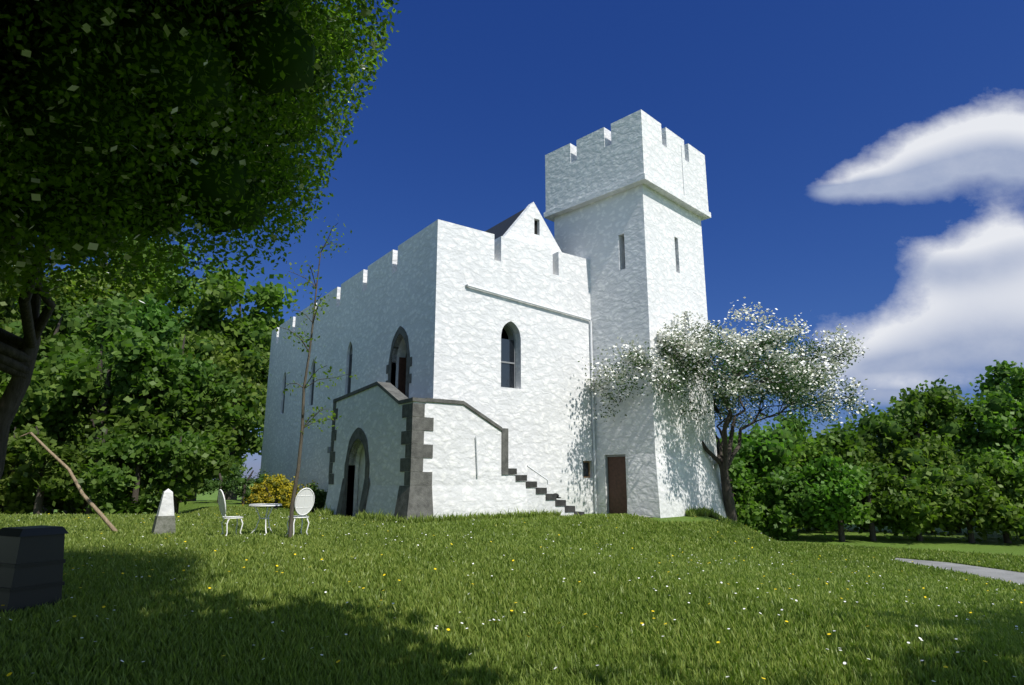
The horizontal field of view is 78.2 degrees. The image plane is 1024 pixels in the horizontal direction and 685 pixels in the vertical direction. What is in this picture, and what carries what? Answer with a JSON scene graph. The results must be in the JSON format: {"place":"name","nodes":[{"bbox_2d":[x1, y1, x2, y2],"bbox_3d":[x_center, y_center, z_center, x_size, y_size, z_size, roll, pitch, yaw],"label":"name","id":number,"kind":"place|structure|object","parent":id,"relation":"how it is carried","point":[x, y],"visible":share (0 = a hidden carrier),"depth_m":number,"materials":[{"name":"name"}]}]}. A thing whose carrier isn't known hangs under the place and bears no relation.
{"place":"outdoors","nodes":[
{"label":"outdoors","id":0,"kind":"place"},
{"bbox_2d":[0,0,401,479],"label":"tree","id":1,"kind":"object","parent":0,"point":[250,100],"depth_m":5.54,"materials":[{"name":"green plant"}]},
{"bbox_2d":[405,220,536,387],"bbox_3d":[-2.450,0.787,29.195,10.321,13.200,20.508,9,-15,-35],"label":"castle interior","id":2,"kind":"object","parent":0,"point":[504,335],"visible":0.12,"depth_m":23.16,"materials":[{"name":"black"}]},
{"bbox_2d":[0,481,1023,684],"bbox_3d":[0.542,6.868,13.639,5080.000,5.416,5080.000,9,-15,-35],"label":"lawn ground","id":3,"kind":"structure","parent":0,"point":[933,542],"depth_m":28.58,"materials":[{"name":"green plant"}]},
{"bbox_2d":[0,525,68,612],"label":"compost bin","id":4,"kind":"object","parent":3,"relation":"on","point":[32,560],"visible":0.92,"depth_m":6.74,"materials":[{"name":"black plastic"}]},
{"bbox_2d":[20,432,116,530],"bbox_3d":[-10.959,3.517,15.648,3.209,2.612,0.158,-2,-12,9],"label":"leaning pole","id":5,"kind":"object","parent":3,"relation":"on","point":[109,524],"visible":0.93,"depth_m":15.59,"materials":[{"name":"brown wood"}]},
{"bbox_2d":[0,265,236,514],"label":"trees","id":6,"kind":"object","parent":3,"relation":"on","point":[66,452],"depth_m":27.88,"materials":[{"name":"green plant"}]},
{"bbox_2d":[0,284,269,514],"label":"trees","id":7,"kind":"object","parent":3,"relation":"on","point":[205,385],"depth_m":35.13,"materials":[{"name":"green plant"}]},
{"bbox_2d":[15,235,300,514],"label":"trees","id":8,"kind":"object","parent":3,"relation":"on","point":[227,324],"depth_m":46.32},
{"bbox_2d":[151,516,175,534],"bbox_3d":[-7.997,4.263,14.472,0.480,0.550,0.480,9,-15,-35],"label":"stone marker base","id":9,"kind":"object","parent":3,"relation":"on","point":[163,524],"visible":0.57,"depth_m":14.33,"materials":[{"name":"grey stone"}]},
{"bbox_2d":[156,489,173,515],"bbox_3d":[-7.997,3.695,14.596,0.330,0.608,0.330,9,-15,-35],"label":"stone marker","id":10,"kind":"object","parent":9,"relation":"on","point":[166,506],"visible":1,"depth_m":14.49,"materials":[{"name":"white stone"}]},
{"bbox_2d":[218,489,242,535],"bbox_3d":[-6.063,3.685,13.570,0.544,1.031,0.454,9,-15,-35],"label":"garden chair","id":11,"kind":"object","parent":3,"relation":"on","point":[222,502],"visible":0.96,"depth_m":13.50,"materials":[{"name":"white paint"}]},
{"bbox_2d":[199,464,327,512],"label":"green shrubs","id":12,"kind":"object","parent":3,"relation":"on","point":[321,493],"depth_m":30.42,"materials":[{"name":"green plant"}]},
{"bbox_2d":[249,504,281,533],"bbox_3d":[-5.395,3.876,13.723,0.680,0.690,0.680,9,-15,-35],"label":"garden table","id":13,"kind":"object","parent":3,"relation":"on","point":[267,505],"visible":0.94,"depth_m":13.63,"materials":[{"name":"white paint"}]},
{"bbox_2d":[242,473,317,510],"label":"yellow shrubs","id":14,"kind":"object","parent":3,"relation":"on","point":[273,490],"depth_m":25.59,"materials":[{"name":"yellow plant"}]},
{"bbox_2d":[287,488,314,535],"bbox_3d":[-4.426,3.559,13.166,0.448,1.031,0.543,9,-15,-35],"label":"garden chair","id":15,"kind":"object","parent":3,"relation":"on","point":[304,501],"visible":0.9,"depth_m":13.06,"materials":[{"name":"white paint"}]},
{"bbox_2d":[269,215,356,537],"bbox_3d":[-4.468,0.626,13.284,1.636,7.036,2.168,20,-24,-58],"label":"sapling","id":16,"kind":"object","parent":3,"relation":"on","point":[290,528],"depth_m":13.36,"materials":[{"name":"green plant"}]},
{"bbox_2d":[357,447,364,513],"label":"porch inner wall","id":17,"kind":"structure","parent":3,"relation":"on","point":[361,476],"depth_m":19.97,"materials":[{"name":"grey stone"}]},
{"bbox_2d":[260,110,726,517],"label":"castle walls","id":18,"kind":"structure","parent":3,"relation":"on","point":[620,255],"depth_m":22.04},
{"bbox_2d":[327,447,330,478],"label":"trim","id":19,"kind":"structure","parent":18,"relation":"attached to","point":[328,449],"depth_m":25.21,"materials":[{"name":"grey stone"}]},
{"bbox_2d":[328,326,507,521],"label":"stone trim","id":20,"kind":"structure","parent":18,"relation":"attached to","point":[415,496],"depth_m":17.08,"materials":[{"name":"grey stone"}]},
{"bbox_2d":[282,323,624,513],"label":"castle window frames","id":21,"kind":"structure","parent":18,"relation":"in","point":[514,363],"depth_m":21.75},
{"bbox_2d":[283,338,588,476],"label":"windows","id":22,"kind":"structure","parent":21,"relation":"in","point":[507,369],"depth_m":21.25,"materials":[{"name":"black glass"}]},
{"bbox_2d":[485,209,524,239],"bbox_3d":[-4.402,-1.377,30.066,7.200,4.600,17.280,9,-15,-35],"label":"roof","id":23,"kind":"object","parent":18,"relation":"on","point":[499,229],"visible":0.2,"depth_m":24.07,"materials":[{"name":"grey stone"}]},
{"bbox_2d":[398,357,626,513],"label":"castle doors","id":24,"kind":"structure","parent":18,"relation":"in","point":[617,485],"depth_m":21.62,"materials":[{"name":"brown wood"}]},
{"bbox_2d":[508,468,583,515],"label":"stair steps","id":25,"kind":"structure","parent":18,"relation":"attached to","point":[541,490],"depth_m":18.82,"materials":[{"name":"grey stone"}]},
{"bbox_2d":[465,144,684,513],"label":"castle pipes","id":26,"kind":"object","parent":18,"relation":"attached to","point":[592,392],"visible":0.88,"depth_m":22.12,"materials":[{"name":"grey metal"}]},
{"bbox_2d":[583,461,589,477],"bbox_3d":[2.563,4.454,22.117,0.430,0.580,0.040,9,-15,-35],"label":"window frame","id":27,"kind":"object","parent":18,"relation":"in","point":[588,462],"visible":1,"depth_m":22.20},
{"bbox_2d":[0,511,1017,683],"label":"daisies","id":28,"kind":"object","parent":3,"relation":"on","point":[563,581],"visible":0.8,"depth_m":7.93,"materials":[{"name":"white plant"}]},
{"bbox_2d":[1,513,1022,678],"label":"dandelions","id":29,"kind":"object","parent":3,"relation":"on","point":[10,673],"visible":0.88,"depth_m":8.49,"materials":[{"name":"yellow plant"}]},
{"bbox_2d":[578,297,875,521],"bbox_3d":[7.736,2.764,23.248,11.641,8.763,10.728,9,-15,-35],"label":"hawthorn","id":30,"kind":"object","parent":3,"relation":"on","point":[739,337],"depth_m":21.46,"materials":[{"name":"white plant"}]},
{"bbox_2d":[715,360,1023,542],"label":"trees","id":31,"kind":"object","parent":3,"relation":"on","point":[881,489],"depth_m":29.69,"materials":[{"name":"green plant"}]},
{"bbox_2d":[727,362,1023,543],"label":"trees","id":32,"kind":"object","parent":3,"relation":"on","point":[1011,393],"depth_m":29.60,"materials":[{"name":"green plant"}]},
{"bbox_2d":[895,558,1023,583],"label":"gravel drive","id":33,"kind":"structure","parent":3,"relation":"on","point":[1013,576],"depth_m":19.37,"materials":[{"name":"grey gravel"}]},
{"bbox_2d":[26,0,1023,480],"label":"sky","id":34,"kind":"structure","parent":0,"point":[864,159],"materials":[{"name":"blue"}]}
]}

